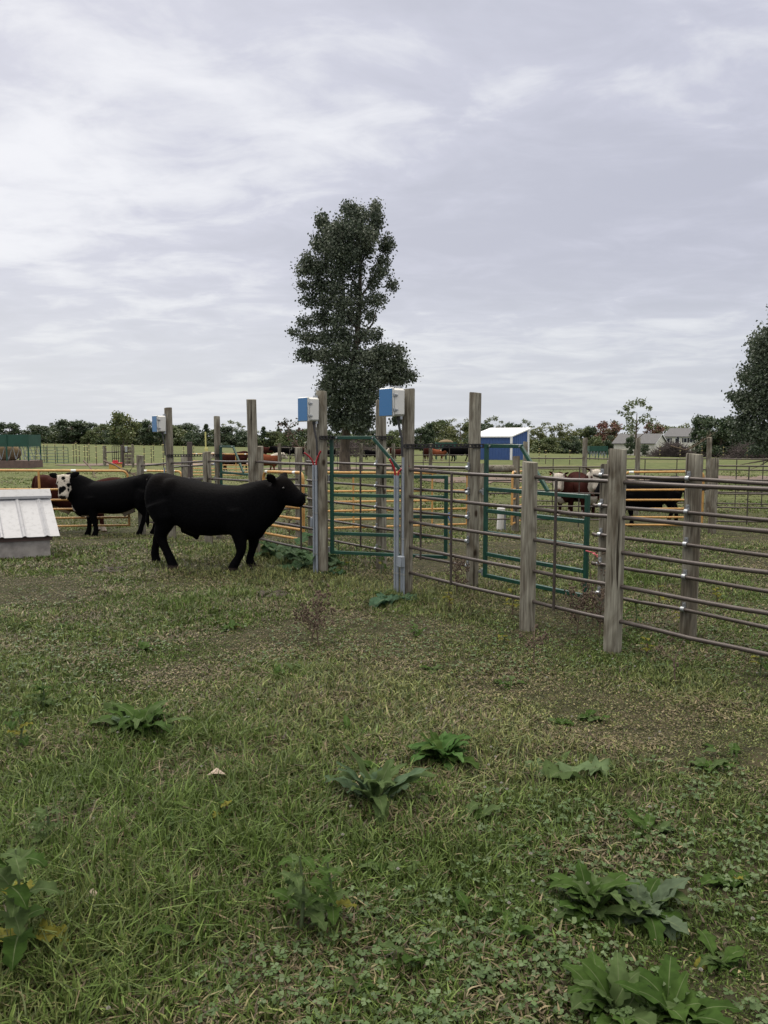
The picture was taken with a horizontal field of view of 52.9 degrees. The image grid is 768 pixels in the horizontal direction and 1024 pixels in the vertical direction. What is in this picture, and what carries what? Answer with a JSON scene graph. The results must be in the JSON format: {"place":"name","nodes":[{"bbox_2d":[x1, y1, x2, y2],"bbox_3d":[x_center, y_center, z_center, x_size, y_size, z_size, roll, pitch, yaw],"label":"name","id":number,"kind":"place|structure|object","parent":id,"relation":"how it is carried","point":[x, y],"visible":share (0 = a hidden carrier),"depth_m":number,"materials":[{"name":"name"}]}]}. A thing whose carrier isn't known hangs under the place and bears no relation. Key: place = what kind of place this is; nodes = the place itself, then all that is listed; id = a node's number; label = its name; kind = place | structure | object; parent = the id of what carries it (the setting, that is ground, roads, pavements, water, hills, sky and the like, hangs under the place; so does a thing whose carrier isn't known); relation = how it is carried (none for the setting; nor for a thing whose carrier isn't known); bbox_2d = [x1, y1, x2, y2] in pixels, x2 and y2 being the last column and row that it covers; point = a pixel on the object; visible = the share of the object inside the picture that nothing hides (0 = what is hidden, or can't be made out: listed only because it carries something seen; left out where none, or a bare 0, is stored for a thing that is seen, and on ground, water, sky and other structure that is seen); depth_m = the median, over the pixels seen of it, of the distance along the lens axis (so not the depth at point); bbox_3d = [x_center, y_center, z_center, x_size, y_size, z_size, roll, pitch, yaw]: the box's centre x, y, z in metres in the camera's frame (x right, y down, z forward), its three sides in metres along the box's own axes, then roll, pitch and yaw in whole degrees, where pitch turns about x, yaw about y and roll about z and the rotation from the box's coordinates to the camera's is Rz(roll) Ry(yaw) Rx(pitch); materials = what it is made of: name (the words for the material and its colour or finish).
{"place":"outdoors","nodes":[
{"label":"outdoors","id":0,"kind":"place"},
{"bbox_2d":[62,463,247,465],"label":"dirt track","id":1,"kind":"structure","parent":0,"point":[98,464],"depth_m":57.37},
{"bbox_2d":[106,410,133,465],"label":"sapling","id":2,"kind":"object","parent":1,"relation":"on","point":[117,421],"visible":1,"depth_m":55.30,"materials":[{"name":"green plant"}]},
{"bbox_2d":[112,411,141,464],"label":"sapling","id":3,"kind":"object","parent":1,"relation":"on","point":[135,426],"visible":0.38,"depth_m":56.73,"materials":[{"name":"green plant"}]},
{"bbox_2d":[0,442,767,1023],"bbox_3d":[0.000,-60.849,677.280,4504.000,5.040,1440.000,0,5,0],"label":"ground","id":4,"kind":"structure","parent":0,"point":[156,456],"depth_m":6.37,"materials":[{"name":"plant"}]},
{"bbox_2d":[0,422,24,434],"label":"tree","id":5,"kind":"object","parent":4,"relation":"on","point":[14,428],"visible":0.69,"depth_m":187.85,"materials":[{"name":"green plant"}]},
{"bbox_2d":[0,705,32,746],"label":"nettle","id":6,"kind":"object","parent":4,"relation":"on","point":[23,740],"visible":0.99,"depth_m":4.12,"materials":[{"name":"green plant"}]},
{"bbox_2d":[0,434,42,467],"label":"hay feeder","id":7,"kind":"object","parent":4,"relation":"on","point":[10,450],"visible":1,"depth_m":50.97,"materials":[{"name":"metal"}]},
{"bbox_2d":[0,489,59,558],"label":"shelter","id":8,"kind":"object","parent":4,"relation":"on","point":[28,525],"visible":1,"depth_m":10.88,"materials":[{"name":"metal"}]},
{"bbox_2d":[0,845,75,970],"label":"burdock","id":9,"kind":"object","parent":4,"relation":"on","point":[18,915],"visible":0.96,"depth_m":2.36,"materials":[{"name":"green plant"}]},
{"bbox_2d":[23,425,54,443],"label":"tree","id":10,"kind":"object","parent":4,"relation":"on","point":[39,429],"visible":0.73,"depth_m":222.46,"materials":[{"name":"green plant"}]},
{"bbox_2d":[26,680,55,707],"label":"nettle","id":11,"kind":"object","parent":4,"relation":"on","point":[40,696],"visible":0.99,"depth_m":4.67,"materials":[{"name":"green plant"}]},
{"bbox_2d":[27,806,62,845],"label":"nettle","id":12,"kind":"object","parent":4,"relation":"on","point":[41,812],"visible":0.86,"depth_m":3.08,"materials":[{"name":"green plant"}]},
{"bbox_2d":[0,469,129,526],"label":"tube gate","id":13,"kind":"structure","parent":4,"relation":"on","point":[38,471],"depth_m":14.59,"materials":[{"name":"yellow paint"}]},
{"bbox_2d":[51,418,91,443],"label":"tree","id":14,"kind":"object","parent":4,"relation":"on","point":[62,424],"visible":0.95,"depth_m":241.76,"materials":[{"name":"green plant"}]},
{"bbox_2d":[31,475,120,531],"bbox_3d":[-6.043,-0.172,15.752,2.181,1.196,0.757,0,5,-5],"label":"bull","id":15,"kind":"object","parent":4,"relation":"on","point":[47,481],"visible":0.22,"depth_m":15.45,"materials":[{"name":"fur"}]},
{"bbox_2d":[80,426,105,443],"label":"tree","id":16,"kind":"object","parent":4,"relation":"on","point":[93,435],"visible":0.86,"depth_m":238.98,"materials":[{"name":"green plant"}]},
{"bbox_2d":[49,471,154,535],"bbox_3d":[-5.220,-0.153,14.590,1.999,1.253,0.724,-1,6,-13],"label":"bull","id":17,"kind":"object","parent":4,"relation":"on","point":[89,498],"visible":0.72,"depth_m":14.36,"materials":[{"name":"fur"}]},
{"bbox_2d":[121,444,133,466],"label":"board panel","id":18,"kind":"object","parent":4,"relation":"on","point":[125,449],"visible":0.89,"depth_m":52.74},
{"bbox_2d":[83,700,192,743],"bbox_3d":[-1.357,1.187,4.350,0.639,0.216,0.506,5,7,42],"label":"dock plant","id":19,"kind":"object","parent":4,"relation":"on","point":[150,712],"visible":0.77,"depth_m":4.34,"materials":[{"name":"green plant"}]},
{"bbox_2d":[134,419,164,444],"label":"tree","id":20,"kind":"object","parent":4,"relation":"on","point":[146,426],"visible":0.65,"depth_m":237.07,"materials":[{"name":"green plant"}]},
{"bbox_2d":[159,424,186,445],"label":"tree","id":21,"kind":"object","parent":4,"relation":"on","point":[178,434],"visible":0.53,"depth_m":242.17,"materials":[{"name":"green plant"}]},
{"bbox_2d":[146,895,215,957],"bbox_3d":[-0.631,1.407,2.545,0.291,0.136,0.316,-5,7,-42],"label":"weed","id":22,"kind":"object","parent":4,"relation":"on","point":[158,928],"visible":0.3,"depth_m":2.51,"materials":[{"name":"green plant"}]},
{"bbox_2d":[180,427,213,446],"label":"tree","id":23,"kind":"object","parent":4,"relation":"on","point":[197,438],"visible":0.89,"depth_m":237.68,"materials":[{"name":"green plant"}]},
{"bbox_2d":[174,416,222,537],"bbox_3d":[-3.595,-0.585,14.729,0.157,2.425,2.152,-4,7,-35],"label":"pipe fence","id":24,"kind":"object","parent":4,"relation":"on","point":[184,470],"visible":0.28,"depth_m":13.84,"materials":[{"name":"wood"}]},
{"bbox_2d":[219,445,247,484],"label":"metal gate","id":25,"kind":"structure","parent":24,"relation":"attached to","point":[221,472],"depth_m":13.55,"materials":[{"name":"green paint"}]},
{"bbox_2d":[144,472,305,571],"bbox_3d":[-2.037,0.127,9.760,2.202,1.253,0.678,1,6,13],"label":"bull","id":26,"kind":"object","parent":4,"relation":"on","point":[242,514],"visible":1,"depth_m":9.51,"materials":[{"name":"fur"}]},
{"bbox_2d":[211,451,247,471],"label":"cow","id":27,"kind":"object","parent":4,"relation":"on","point":[232,457],"visible":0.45,"depth_m":44.17},
{"bbox_2d":[136,390,327,572],"bbox_3d":[-2.716,-0.435,12.088,0.163,2.570,6.842,-4,7,-36],"label":"pipe fence","id":28,"kind":"object","parent":4,"relation":"on","point":[252,461],"visible":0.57,"depth_m":10.54,"materials":[{"name":"wood"}]},
{"bbox_2d":[152,414,165,455],"bbox_3d":[-3.863,-1.332,13.330,0.194,0.712,0.248,-4,7,-36],"label":"control box","id":29,"kind":"object","parent":28,"relation":"attached to","point":[158,423],"visible":1,"depth_m":13.24,"materials":[{"name":"white plastic"}]},
{"bbox_2d":[298,395,318,455],"bbox_3d":[-0.882,-1.031,9.200,0.194,0.712,0.248,-4,7,-36],"label":"control box","id":30,"kind":"object","parent":28,"relation":"attached to","point":[308,409],"visible":1,"depth_m":9.11,"materials":[{"name":"white plastic"}]},
{"bbox_2d":[304,451,320,573],"bbox_3d":[-0.854,0.057,9.385,0.226,1.605,0.076,1,6,15],"label":"conduit set","id":31,"kind":"object","parent":28,"relation":"attached to","point":[315,511],"visible":0.82,"depth_m":9.36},
{"bbox_2d":[328,436,447,558],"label":"metal gate","id":32,"kind":"structure","parent":28,"relation":"attached to","point":[332,475],"depth_m":9.27,"materials":[{"name":"green paint"}]},
{"bbox_2d":[220,429,247,446],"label":"tree","id":33,"kind":"object","parent":4,"relation":"on","point":[236,442],"visible":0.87,"depth_m":239.49,"materials":[{"name":"green plant"}]},
{"bbox_2d":[263,452,287,469],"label":"cow","id":34,"kind":"object","parent":4,"relation":"on","point":[272,457],"visible":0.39,"depth_m":43.39},
{"bbox_2d":[258,446,301,540],"bbox_3d":[-1.776,-0.233,13.316,0.140,1.820,1.656,2,6,18],"label":"pipe fence","id":35,"kind":"object","parent":4,"relation":"on","point":[298,454],"visible":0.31,"depth_m":13.90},
{"bbox_2d":[255,532,312,562],"bbox_3d":[-1.244,0.557,10.565,1.185,0.473,1.035,0,5,0],"label":"burdock","id":36,"kind":"object","parent":4,"relation":"on","point":[266,546],"visible":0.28,"depth_m":10.60,"materials":[{"name":"green plant"}]},
{"bbox_2d":[275,418,306,450],"bbox_3d":[-2.538,-1.407,21.947,1.171,2.537,0.749,0,5,0],"label":"sapling","id":37,"kind":"object","parent":4,"relation":"on","point":[288,430],"visible":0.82,"depth_m":21.87,"materials":[{"name":"green plant"}]},
{"bbox_2d":[268,853,330,931],"bbox_3d":[-0.277,1.295,2.573,0.245,0.306,0.166,3,6,32],"label":"nettle","id":38,"kind":"object","parent":4,"relation":"on","point":[301,895],"visible":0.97,"depth_m":2.57,"materials":[{"name":"green plant"}]},
{"bbox_2d":[293,602,325,641],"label":"dry stalk","id":39,"kind":"object","parent":4,"relation":"on","point":[299,618],"visible":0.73,"depth_m":6.28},
{"bbox_2d":[275,545,345,572],"bbox_3d":[-0.998,0.622,9.886,1.000,0.427,1.053,0,5,0],"label":"burdock","id":40,"kind":"object","parent":4,"relation":"on","point":[291,553],"visible":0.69,"depth_m":9.78,"materials":[{"name":"green plant"}]},
{"bbox_2d":[300,580,335,645],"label":"dry stalk","id":41,"kind":"object","parent":4,"relation":"on","point":[306,611],"visible":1,"depth_m":6.14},
{"bbox_2d":[305,853,356,924],"bbox_3d":[-0.189,1.310,2.603,0.186,0.273,0.178,-4,7,-34],"label":"nettle","id":42,"kind":"object","parent":4,"relation":"on","point":[334,904],"visible":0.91,"depth_m":2.60,"materials":[{"name":"green plant"}]},
{"bbox_2d":[302,435,399,456],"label":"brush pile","id":43,"kind":"object","parent":4,"relation":"on","point":[352,450],"visible":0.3,"depth_m":90.75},
{"bbox_2d":[284,196,421,478],"bbox_3d":[-1.440,-8.347,37.462,5.872,13.812,5.360,-4,7,-37],"label":"tall tree","id":44,"kind":"object","parent":4,"relation":"on","point":[353,385],"visible":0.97,"depth_m":36.44,"materials":[{"name":"green plant"}]},
{"bbox_2d":[338,966,379,1004],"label":"weed","id":45,"kind":"object","parent":4,"relation":"on","point":[349,980],"visible":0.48,"depth_m":2.30,"materials":[{"name":"green plant"}]},
{"bbox_2d":[278,443,467,474],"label":"pipe fence","id":46,"kind":"object","parent":4,"relation":"on","point":[393,447],"visible":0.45,"depth_m":40.87,"materials":[{"name":"metal"}]},
{"bbox_2d":[323,743,437,828],"bbox_3d":[-0.016,1.196,3.525,0.419,0.293,0.497,-4,7,-35],"label":"burdock","id":47,"kind":"object","parent":4,"relation":"on","point":[374,783],"visible":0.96,"depth_m":3.52,"materials":[{"name":"green plant"}]},
{"bbox_2d":[0,541,767,1023],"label":"clover","id":48,"kind":"object","parent":4,"relation":"on","point":[482,973],"visible":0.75,"depth_m":2.58,"materials":[{"name":"green plant"}]},
{"bbox_2d":[358,859,420,901],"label":"weed","id":49,"kind":"object","parent":4,"relation":"on","point":[392,865],"visible":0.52,"depth_m":2.92,"materials":[{"name":"green plant"}]},
{"bbox_2d":[29,427,756,457],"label":"undergrowth","id":50,"kind":"object","parent":4,"relation":"on","point":[53,437],"visible":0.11,"depth_m":246.09,"materials":[{"name":"green plant"}]},
{"bbox_2d":[306,392,480,586],"bbox_3d":[-0.056,-0.303,9.798,0.196,2.364,3.592,-4,7,-36],"label":"pipe fence","id":51,"kind":"object","parent":4,"relation":"on","point":[472,492],"visible":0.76,"depth_m":9.01,"materials":[{"name":"wood"}]},
{"bbox_2d":[262,470,307,539],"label":"tube gate","id":52,"kind":"structure","parent":51,"relation":"attached to","point":[282,516],"depth_m":11.75,"materials":[{"name":"yellow paint"}]},
{"bbox_2d":[478,444,590,597],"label":"metal gate","id":53,"kind":"structure","parent":51,"relation":"attached to","point":[585,521],"depth_m":7.77,"materials":[{"name":"green paint"}]},
{"bbox_2d":[369,588,419,608],"bbox_3d":[0.145,0.904,7.848,0.594,0.184,0.664,0,5,0],"label":"burdock","id":54,"kind":"object","parent":4,"relation":"on","point":[380,598],"visible":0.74,"depth_m":7.72,"materials":[{"name":"green plant"}]},
{"bbox_2d":[375,934,445,980],"bbox_3d":[0.086,1.409,2.445,0.246,0.153,0.217,0,5,0],"label":"weed","id":55,"kind":"object","parent":4,"relation":"on","point":[406,958],"visible":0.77,"depth_m":2.43,"materials":[{"name":"green plant"}]},
{"bbox_2d":[414,427,432,450],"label":"tree","id":56,"kind":"object","parent":4,"relation":"on","point":[425,432],"visible":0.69,"depth_m":222.89,"materials":[{"name":"green plant"}]},
{"bbox_2d":[405,729,478,775],"bbox_3d":[0.289,1.212,3.944,0.362,0.174,0.358,0,5,0],"label":"dock plant","id":57,"kind":"object","parent":4,"relation":"on","point":[442,746],"visible":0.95,"depth_m":3.94,"materials":[{"name":"green plant"}]},
{"bbox_2d":[431,419,458,439],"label":"tree","id":58,"kind":"object","parent":4,"relation":"on","point":[439,425],"visible":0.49,"depth_m":252.98,"materials":[{"name":"green plant"}]},
{"bbox_2d":[434,426,463,445],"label":"tree","id":59,"kind":"object","parent":4,"relation":"on","point":[452,434],"visible":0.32,"depth_m":237.59,"materials":[{"name":"green plant"}]},
{"bbox_2d":[444,553,469,596],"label":"dry stalk","id":60,"kind":"object","parent":4,"relation":"on","point":[457,563],"visible":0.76,"depth_m":8.05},
{"bbox_2d":[452,801,502,833],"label":"weed","id":61,"kind":"object","parent":4,"relation":"on","point":[471,807],"visible":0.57,"depth_m":3.35,"materials":[{"name":"green plant"}]},
{"bbox_2d":[455,891,501,929],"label":"weed","id":62,"kind":"object","parent":4,"relation":"on","point":[462,897],"visible":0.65,"depth_m":2.70,"materials":[{"name":"green plant"}]},
{"bbox_2d":[480,428,531,459],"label":"shed","id":63,"kind":"structure","parent":4,"relation":"on","point":[505,435],"depth_m":78.51,"materials":[{"name":"blue"}]},
{"bbox_2d":[482,908,534,940],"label":"weed","id":64,"kind":"object","parent":4,"relation":"on","point":[527,929],"visible":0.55,"depth_m":2.57,"materials":[{"name":"green plant"}]},
{"bbox_2d":[519,624,548,664],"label":"dry stalk","id":65,"kind":"object","parent":4,"relation":"on","point":[539,638],"visible":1,"depth_m":5.62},
{"bbox_2d":[479,456,607,531],"bbox_3d":[3.291,-0.287,15.787,2.650,1.712,0.336,1,5,6],"label":"pipe fence","id":66,"kind":"object","parent":4,"relation":"on","point":[515,466],"visible":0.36,"depth_m":15.80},
{"bbox_2d":[307,471,467,528],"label":"tube gate","id":67,"kind":"structure","parent":66,"relation":"attached to","point":[352,519],"depth_m":14.91,"materials":[{"name":"yellow paint"}]},
{"bbox_2d":[529,437,563,453],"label":"tree","id":68,"kind":"object","parent":4,"relation":"on","point":[537,444],"visible":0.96,"depth_m":213.16,"materials":[{"name":"green plant"}]},
{"bbox_2d":[543,423,570,451],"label":"tree","id":69,"kind":"object","parent":4,"relation":"on","point":[561,435],"visible":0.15,"depth_m":243.48,"materials":[{"name":"green plant"}]},
{"bbox_2d":[557,436,582,453],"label":"tree","id":70,"kind":"object","parent":4,"relation":"on","point":[572,447],"visible":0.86,"depth_m":216.04,"materials":[{"name":"green plant"}]},
{"bbox_2d":[549,471,591,516],"bbox_3d":[4.762,-0.466,19.471,1.750,1.161,0.590,-4,7,-38],"label":"steer","id":71,"kind":"object","parent":4,"relation":"on","point":[565,487],"visible":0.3,"depth_m":19.06,"materials":[{"name":"fur"}]},
{"bbox_2d":[526,750,615,781],"bbox_3d":[0.937,1.293,3.850,0.471,0.160,0.340,-3,6,-28],"label":"burdock","id":72,"kind":"object","parent":4,"relation":"on","point":[569,771],"visible":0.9,"depth_m":3.78,"materials":[{"name":"green plant"}]},
{"bbox_2d":[562,582,593,634],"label":"dry stalk","id":73,"kind":"object","parent":4,"relation":"on","point":[580,606],"visible":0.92,"depth_m":6.53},
{"bbox_2d":[400,388,767,656],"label":"pipe fence","id":74,"kind":"object","parent":4,"relation":"on","point":[614,549],"visible":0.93,"depth_m":6.25,"materials":[{"name":"wood"}]},
{"bbox_2d":[379,386,404,455],"bbox_3d":[0.097,-0.923,7.844,0.194,0.712,0.248,-4,7,-36],"label":"control box","id":75,"kind":"object","parent":74,"relation":"attached to","point":[391,401],"visible":1,"depth_m":7.76,"materials":[{"name":"white plastic"}]},
{"bbox_2d":[389,457,409,595],"bbox_3d":[0.149,0.214,7.995,0.221,1.560,0.134,3,6,27],"label":"conduit set","id":76,"kind":"object","parent":74,"relation":"attached to","point":[399,561],"visible":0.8,"depth_m":8.00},
{"bbox_2d":[403,444,483,447],"bbox_3d":[0.831,-0.703,8.218,1.451,0.045,0.030,-3,6,-28],"label":"overhead bar","id":77,"kind":"object","parent":74,"relation":"attached to","point":[416,445],"visible":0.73,"depth_m":8.10,"materials":[{"name":"metal"}]},
{"bbox_2d":[568,468,599,518],"bbox_3d":[4.983,-0.491,19.134,0.618,1.259,1.799,0,5,-5],"label":"steer","id":78,"kind":"object","parent":4,"relation":"on","point":[585,487],"visible":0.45,"depth_m":18.63,"materials":[{"name":"fur"}]},
{"bbox_2d":[582,583,604,634],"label":"dry stalk","id":79,"kind":"object","parent":4,"relation":"on","point":[595,603],"visible":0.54,"depth_m":6.55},
{"bbox_2d":[577,709,609,721],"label":"weed","id":80,"kind":"object","parent":4,"relation":"on","point":[588,713],"visible":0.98,"depth_m":4.56,"materials":[{"name":"green plant"}]},
{"bbox_2d":[542,860,647,933],"bbox_3d":[0.719,1.338,2.704,0.329,0.171,0.359,0,5,0],"label":"dock plant","id":81,"kind":"object","parent":4,"relation":"on","point":[594,896],"visible":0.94,"depth_m":2.66,"materials":[{"name":"green plant"}]},
{"bbox_2d":[594,419,622,441],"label":"tree","id":82,"kind":"object","parent":4,"relation":"on","point":[615,426],"visible":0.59,"depth_m":236.75,"materials":[{"name":"brown plant"}]},
{"bbox_2d":[559,949,676,1023],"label":"dock plant","id":83,"kind":"object","parent":4,"relation":"on","point":[594,979],"visible":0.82,"depth_m":2.23,"materials":[{"name":"green plant"}]},
{"bbox_2d":[616,398,657,455],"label":"tree","id":84,"kind":"object","parent":4,"relation":"on","point":[631,429],"visible":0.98,"depth_m":193.68,"materials":[{"name":"green plant"}]},
{"bbox_2d":[611,434,666,455],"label":"house","id":85,"kind":"structure","parent":4,"relation":"on","point":[653,440],"depth_m":204.53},
{"bbox_2d":[594,476,684,526],"bbox_3d":[5.668,-0.241,17.173,2.000,1.147,0.649,1,5,8],"label":"cow","id":86,"kind":"object","parent":4,"relation":"on","point":[654,495],"visible":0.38,"depth_m":16.89},
{"bbox_2d":[523,437,767,514],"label":"pipe fence","id":87,"kind":"object","parent":4,"relation":"on","point":[584,458],"visible":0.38,"depth_m":19.47,"materials":[{"name":"metal"}]},
{"bbox_2d":[623,807,677,842],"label":"weed","id":88,"kind":"object","parent":4,"relation":"on","point":[635,817],"visible":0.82,"depth_m":3.23,"materials":[{"name":"green plant"}]},
{"bbox_2d":[608,877,697,948],"bbox_3d":[0.924,1.368,2.668,0.298,0.178,0.354,4,7,34],"label":"dock plant","id":89,"kind":"object","parent":4,"relation":"on","point":[651,896],"visible":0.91,"depth_m":2.65,"materials":[{"name":"green plant"}]},
{"bbox_2d":[640,439,704,456],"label":"brush pile","id":90,"kind":"object","parent":4,"relation":"on","point":[666,450],"visible":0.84,"depth_m":148.47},
{"bbox_2d":[608,953,743,1023],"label":"dock plant","id":91,"kind":"object","parent":4,"relation":"on","point":[692,1006],"visible":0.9,"depth_m":2.20,"materials":[{"name":"green plant"}]},
{"bbox_2d":[591,453,767,639],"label":"pipe fence","id":92,"kind":"object","parent":4,"relation":"on","point":[689,575],"visible":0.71,"depth_m":6.27,"materials":[{"name":"wood"}]},
{"bbox_2d":[664,428,699,450],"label":"house","id":93,"kind":"structure","parent":4,"relation":"on","point":[676,434],"depth_m":226.82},
{"bbox_2d":[689,413,713,453],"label":"tree","id":94,"kind":"object","parent":4,"relation":"on","point":[697,424],"visible":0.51,"depth_m":177.26,"materials":[{"name":"green plant"}]},
{"bbox_2d":[685,757,735,772],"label":"weed","id":95,"kind":"object","parent":4,"relation":"on","point":[713,765],"visible":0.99,"depth_m":3.86,"materials":[{"name":"green plant"}]},
{"bbox_2d":[692,414,738,456],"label":"tree","id":96,"kind":"object","parent":4,"relation":"on","point":[721,435],"visible":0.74,"depth_m":170.07,"materials":[{"name":"green plant"}]},
{"bbox_2d":[694,929,749,979],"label":"weed","id":97,"kind":"object","parent":4,"relation":"on","point":[735,954],"visible":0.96,"depth_m":2.42,"materials":[{"name":"green plant"}]},
{"bbox_2d":[701,742,743,770],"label":"weed","id":98,"kind":"object","parent":4,"relation":"on","point":[735,747],"visible":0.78,"depth_m":4.04,"materials":[{"name":"green plant"}]},
{"bbox_2d":[700,868,751,892],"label":"weed","id":99,"kind":"object","parent":4,"relation":"on","point":[705,879],"visible":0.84,"depth_m":2.85,"materials":[{"name":"green plant"}]},
{"bbox_2d":[705,440,767,458],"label":"brush pile","id":100,"kind":"object","parent":4,"relation":"on","point":[738,452],"visible":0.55,"depth_m":119.09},
{"bbox_2d":[708,458,767,533],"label":"pipe fence","id":101,"kind":"object","parent":4,"relation":"on","point":[714,473],"visible":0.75,"depth_m":14.85,"materials":[{"name":"wood"}]},
{"bbox_2d":[625,471,708,525],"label":"tube gate","id":102,"kind":"structure","parent":101,"relation":"attached to","point":[702,504],"depth_m":15.21,"materials":[{"name":"yellow paint"}]},
{"bbox_2d":[721,306,767,468],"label":"broad tree","id":103,"kind":"object","parent":4,"relation":"on","point":[751,409],"visible":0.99,"depth_m":29.62,"materials":[{"name":"green plant"}]},
{"bbox_2d":[0,0,767,438],"label":"sky","id":104,"kind":"structure","parent":0,"point":[574,193],"materials":[{"name":"white"}]},
{"bbox_2d":[419,476,767,482],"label":"dirt track","id":105,"kind":"structure","parent":0,"point":[457,479],"depth_m":37.15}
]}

